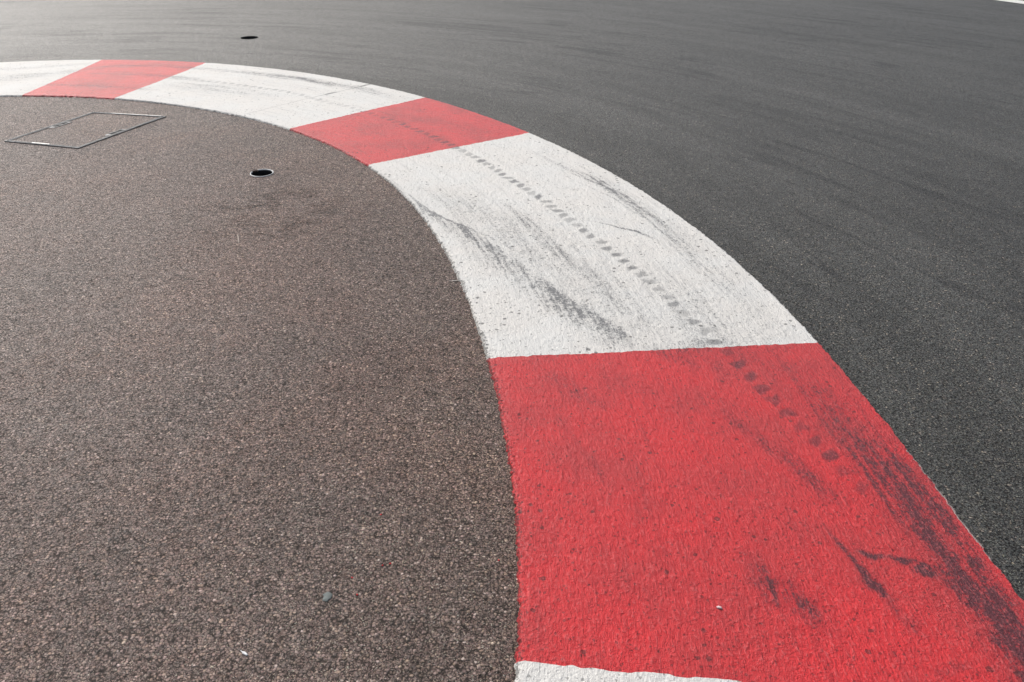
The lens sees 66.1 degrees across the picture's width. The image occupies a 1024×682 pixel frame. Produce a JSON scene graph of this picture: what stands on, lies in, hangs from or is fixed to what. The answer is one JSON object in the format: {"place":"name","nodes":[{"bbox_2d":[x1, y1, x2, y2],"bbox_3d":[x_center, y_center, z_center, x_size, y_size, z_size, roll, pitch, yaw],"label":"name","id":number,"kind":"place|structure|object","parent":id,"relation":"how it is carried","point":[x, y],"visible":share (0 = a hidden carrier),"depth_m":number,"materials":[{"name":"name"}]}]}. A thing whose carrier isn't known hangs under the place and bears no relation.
{"place":"outdoors","nodes":[
{"label":"outdoors","id":0,"kind":"place"},
{"bbox_2d":[0,97,519,681],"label":"pavement","id":1,"kind":"structure","parent":0,"point":[220,447],"depth_m":2.62,"materials":[{"name":"grey asphalt"}]},
{"bbox_2d":[4,112,165,148],"bbox_3d":[-2.957,-1.489,5.505,0.582,0.012,0.871,11,33,16],"label":"access cover","id":2,"kind":"object","parent":1,"relation":"on","point":[81,131],"visible":1,"depth_m":5.48,"materials":[{"name":"metal"}]},
{"bbox_2d":[250,169,273,176],"bbox_3d":[-1.510,-0.883,4.813,0.148,0.315,0.140,0,31,0],"label":"drain hole","id":3,"kind":"object","parent":1,"relation":"in","point":[260,172],"visible":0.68,"depth_m":4.78,"materials":[{"name":"concrete"}]},
{"bbox_2d":[322,592,332,601],"bbox_3d":[-0.470,0.650,2.001,0.026,0.002,0.033,0,31,0],"label":"flat pebble","id":4,"kind":"object","parent":1,"relation":"on","point":[327,596],"visible":1,"depth_m":2.00,"materials":[{"name":"grey stone"}]},
{"bbox_2d":[0,0,1023,665],"bbox_3d":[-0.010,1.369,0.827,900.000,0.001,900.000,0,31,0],"label":"road","id":5,"kind":"structure","parent":0,"point":[842,180],"depth_m":5.80,"materials":[{"name":"grey asphalt"}]},
{"bbox_2d":[241,36,257,38],"bbox_3d":[-2.817,-3.116,8.528,0.202,0.318,0.201,0,31,0],"label":"drain hole","id":6,"kind":"object","parent":5,"relation":"in","point":[250,37],"visible":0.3,"depth_m":8.52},
{"bbox_2d":[0,60,1023,681],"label":"racing kerb","id":7,"kind":"structure","parent":5,"relation":"on","point":[700,440],"depth_m":2.56,"materials":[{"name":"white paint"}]},
{"bbox_2d":[998,0,1023,3],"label":"edge line","id":8,"kind":"object","parent":5,"relation":"on","point":[1018,1],"visible":1,"depth_m":11.09,"materials":[{"name":"paint"}]}
]}

